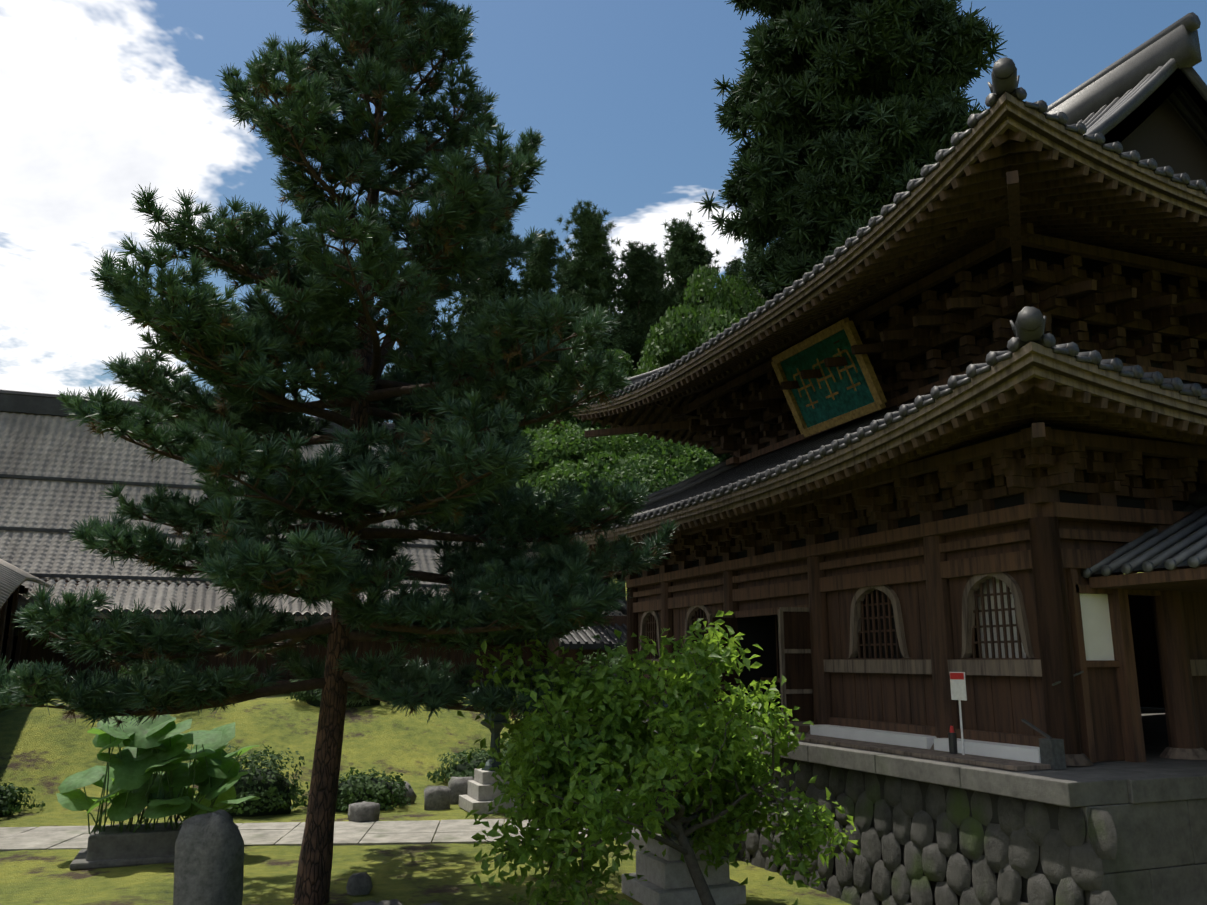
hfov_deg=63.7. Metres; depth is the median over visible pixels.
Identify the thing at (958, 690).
sign board
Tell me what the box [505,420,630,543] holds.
broadleaf
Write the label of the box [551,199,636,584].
cedar
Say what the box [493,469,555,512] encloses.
broadleaf
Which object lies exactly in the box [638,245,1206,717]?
temple interior
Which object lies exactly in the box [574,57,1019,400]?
roof hip ridges
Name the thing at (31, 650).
building wall
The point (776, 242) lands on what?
cedar
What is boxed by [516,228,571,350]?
cedar
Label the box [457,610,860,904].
tree
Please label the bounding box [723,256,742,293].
cedar
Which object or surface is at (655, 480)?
broadleaf
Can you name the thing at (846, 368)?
temple plaque text
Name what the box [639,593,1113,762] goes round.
wall panel
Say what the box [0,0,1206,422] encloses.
sky
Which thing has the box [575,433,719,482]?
broadleaf
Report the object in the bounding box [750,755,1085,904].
platform
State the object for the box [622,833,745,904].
lantern pedestal
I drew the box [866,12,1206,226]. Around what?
roof verge ridges
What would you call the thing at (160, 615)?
eave board
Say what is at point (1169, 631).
temple walls
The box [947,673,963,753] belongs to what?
fire extinguisher
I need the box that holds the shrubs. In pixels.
[0,640,626,816]
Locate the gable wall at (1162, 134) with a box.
[1121,99,1206,186]
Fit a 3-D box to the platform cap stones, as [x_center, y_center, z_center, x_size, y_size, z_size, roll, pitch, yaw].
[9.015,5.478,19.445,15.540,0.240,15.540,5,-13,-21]
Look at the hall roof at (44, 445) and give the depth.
34.19 m
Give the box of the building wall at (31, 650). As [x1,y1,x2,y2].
[4,580,547,695]
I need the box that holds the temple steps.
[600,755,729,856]
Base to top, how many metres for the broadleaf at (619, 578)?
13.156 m
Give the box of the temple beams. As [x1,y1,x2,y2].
[626,350,1206,762]
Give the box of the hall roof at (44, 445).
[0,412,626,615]
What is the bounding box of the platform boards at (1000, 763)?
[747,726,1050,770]
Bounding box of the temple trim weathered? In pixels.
[639,68,1206,765]
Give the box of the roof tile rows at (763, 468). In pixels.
[573,333,1206,535]
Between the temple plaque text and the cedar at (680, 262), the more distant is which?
the cedar at (680, 262)
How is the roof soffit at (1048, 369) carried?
attached to the temple trim weathered
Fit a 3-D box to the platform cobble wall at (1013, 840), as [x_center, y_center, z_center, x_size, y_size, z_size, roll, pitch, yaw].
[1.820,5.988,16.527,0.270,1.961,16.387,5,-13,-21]
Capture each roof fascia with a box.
[548,341,1206,551]
[569,92,1206,446]
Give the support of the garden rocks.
on the ground
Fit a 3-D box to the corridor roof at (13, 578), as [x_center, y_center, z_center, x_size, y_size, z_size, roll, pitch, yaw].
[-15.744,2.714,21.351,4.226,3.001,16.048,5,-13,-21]
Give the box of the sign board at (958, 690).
[950,672,966,754]
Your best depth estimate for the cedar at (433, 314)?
57.95 m
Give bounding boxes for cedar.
[372,301,444,422]
[438,202,531,348]
[445,273,512,331]
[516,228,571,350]
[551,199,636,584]
[553,254,625,581]
[603,240,668,583]
[646,210,716,356]
[648,243,666,363]
[680,236,720,303]
[695,0,1007,300]
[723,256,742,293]
[735,240,764,300]
[740,226,792,301]
[769,233,789,253]
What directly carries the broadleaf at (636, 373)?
on the ground
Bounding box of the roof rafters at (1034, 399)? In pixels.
[543,377,1206,553]
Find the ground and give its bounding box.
[0,572,1143,904]
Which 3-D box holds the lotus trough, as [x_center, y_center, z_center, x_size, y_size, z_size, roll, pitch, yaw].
[-7.176,6.258,15.612,2.300,0.460,1.240,5,-13,-21]
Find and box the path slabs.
[0,819,614,850]
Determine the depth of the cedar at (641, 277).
55.88 m
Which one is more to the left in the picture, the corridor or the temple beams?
the corridor
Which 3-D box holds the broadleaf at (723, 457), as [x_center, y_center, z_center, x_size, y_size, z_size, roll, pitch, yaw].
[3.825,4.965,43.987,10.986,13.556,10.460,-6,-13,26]
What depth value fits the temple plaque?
18.41 m
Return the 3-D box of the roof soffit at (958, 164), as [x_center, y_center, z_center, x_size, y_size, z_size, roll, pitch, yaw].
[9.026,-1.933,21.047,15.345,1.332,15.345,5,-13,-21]
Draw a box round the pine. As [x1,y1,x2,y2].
[0,0,677,904]
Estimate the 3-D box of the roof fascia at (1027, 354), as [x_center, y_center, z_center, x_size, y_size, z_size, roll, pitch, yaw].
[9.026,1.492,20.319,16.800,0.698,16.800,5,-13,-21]
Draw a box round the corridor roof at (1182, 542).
[1081,490,1206,577]
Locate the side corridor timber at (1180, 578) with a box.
[1089,564,1206,762]
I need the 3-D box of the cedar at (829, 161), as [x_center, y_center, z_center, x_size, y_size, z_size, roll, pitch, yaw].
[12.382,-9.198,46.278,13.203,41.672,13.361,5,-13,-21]
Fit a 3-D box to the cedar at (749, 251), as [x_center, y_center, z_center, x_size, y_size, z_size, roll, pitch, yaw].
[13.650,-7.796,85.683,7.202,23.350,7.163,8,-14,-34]
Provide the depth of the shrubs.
20.20 m
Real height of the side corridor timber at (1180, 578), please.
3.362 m
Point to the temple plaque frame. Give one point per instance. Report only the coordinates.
(863, 360)
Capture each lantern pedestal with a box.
[459,768,520,814]
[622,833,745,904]
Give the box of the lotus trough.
[70,821,182,869]
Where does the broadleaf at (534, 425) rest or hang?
attached to the broadleaf tree
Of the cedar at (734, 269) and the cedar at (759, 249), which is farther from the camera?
the cedar at (734, 269)
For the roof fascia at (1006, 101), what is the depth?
12.56 m
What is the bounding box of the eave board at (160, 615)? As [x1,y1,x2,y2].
[16,611,330,620]
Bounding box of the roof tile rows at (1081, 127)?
[577,65,1206,404]
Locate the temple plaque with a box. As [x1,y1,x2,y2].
[780,329,874,427]
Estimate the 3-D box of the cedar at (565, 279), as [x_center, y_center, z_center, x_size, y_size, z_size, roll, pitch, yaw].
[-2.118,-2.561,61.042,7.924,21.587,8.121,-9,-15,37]
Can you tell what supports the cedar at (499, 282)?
on the ground
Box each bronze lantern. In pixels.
[473,667,509,770]
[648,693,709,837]
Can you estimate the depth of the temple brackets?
15.13 m
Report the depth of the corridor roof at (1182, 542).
11.78 m
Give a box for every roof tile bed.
[911,91,1206,191]
[991,340,1074,365]
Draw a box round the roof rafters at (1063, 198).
[576,129,1206,448]
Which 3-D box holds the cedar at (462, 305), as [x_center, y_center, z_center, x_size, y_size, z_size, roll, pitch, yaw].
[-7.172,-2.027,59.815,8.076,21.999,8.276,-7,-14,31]
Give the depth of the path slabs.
17.43 m
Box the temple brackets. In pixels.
[585,170,1206,580]
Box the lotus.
[56,714,260,833]
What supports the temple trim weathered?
on the platform
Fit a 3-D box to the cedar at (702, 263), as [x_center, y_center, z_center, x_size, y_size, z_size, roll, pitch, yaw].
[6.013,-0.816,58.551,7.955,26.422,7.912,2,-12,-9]
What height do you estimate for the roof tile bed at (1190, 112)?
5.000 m
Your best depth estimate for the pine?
12.49 m
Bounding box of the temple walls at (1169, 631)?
[627,404,1206,761]
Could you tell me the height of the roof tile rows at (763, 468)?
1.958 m
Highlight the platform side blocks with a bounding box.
[1081,799,1206,904]
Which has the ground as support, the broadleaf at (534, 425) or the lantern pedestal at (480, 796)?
the lantern pedestal at (480, 796)
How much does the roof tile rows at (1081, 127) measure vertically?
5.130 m
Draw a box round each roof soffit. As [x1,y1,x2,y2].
[582,362,1206,541]
[585,110,1206,441]
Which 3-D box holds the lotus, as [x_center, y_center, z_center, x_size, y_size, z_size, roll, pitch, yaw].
[-7.188,5.170,15.886,3.086,1.918,2.087,5,-13,-21]
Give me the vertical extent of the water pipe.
1.060 m
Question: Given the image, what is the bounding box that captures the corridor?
[0,585,28,687]
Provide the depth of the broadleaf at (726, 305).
44.58 m
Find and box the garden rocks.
[173,776,473,904]
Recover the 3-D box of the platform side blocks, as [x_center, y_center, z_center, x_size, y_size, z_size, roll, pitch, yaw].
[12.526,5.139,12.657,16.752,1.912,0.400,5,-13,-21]
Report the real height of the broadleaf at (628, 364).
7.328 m
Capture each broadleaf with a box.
[460,375,601,435]
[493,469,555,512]
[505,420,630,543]
[522,348,635,450]
[538,461,698,574]
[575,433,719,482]
[616,372,716,456]
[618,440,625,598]
[629,437,731,468]
[635,264,766,457]
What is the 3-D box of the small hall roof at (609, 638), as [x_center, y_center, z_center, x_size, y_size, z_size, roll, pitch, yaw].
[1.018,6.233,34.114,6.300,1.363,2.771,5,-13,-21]
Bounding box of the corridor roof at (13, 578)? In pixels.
[0,559,50,608]
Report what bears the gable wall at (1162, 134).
on the roof tile rows at (1081, 127)
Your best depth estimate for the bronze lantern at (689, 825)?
12.98 m
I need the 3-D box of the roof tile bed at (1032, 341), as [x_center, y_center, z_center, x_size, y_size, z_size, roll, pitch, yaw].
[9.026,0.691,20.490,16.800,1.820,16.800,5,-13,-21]
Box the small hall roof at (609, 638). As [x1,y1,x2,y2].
[556,613,626,648]
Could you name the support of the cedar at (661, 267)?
on the ground
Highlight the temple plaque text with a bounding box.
[793,348,860,408]
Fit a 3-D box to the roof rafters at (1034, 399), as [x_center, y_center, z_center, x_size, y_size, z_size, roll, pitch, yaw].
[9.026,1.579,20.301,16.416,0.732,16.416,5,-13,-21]
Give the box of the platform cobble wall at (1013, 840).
[561,754,1116,904]
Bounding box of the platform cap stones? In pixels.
[565,707,1206,806]
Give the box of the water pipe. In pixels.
[1021,671,1083,769]
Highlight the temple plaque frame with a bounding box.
[771,317,886,436]
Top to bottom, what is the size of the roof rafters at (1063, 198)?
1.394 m

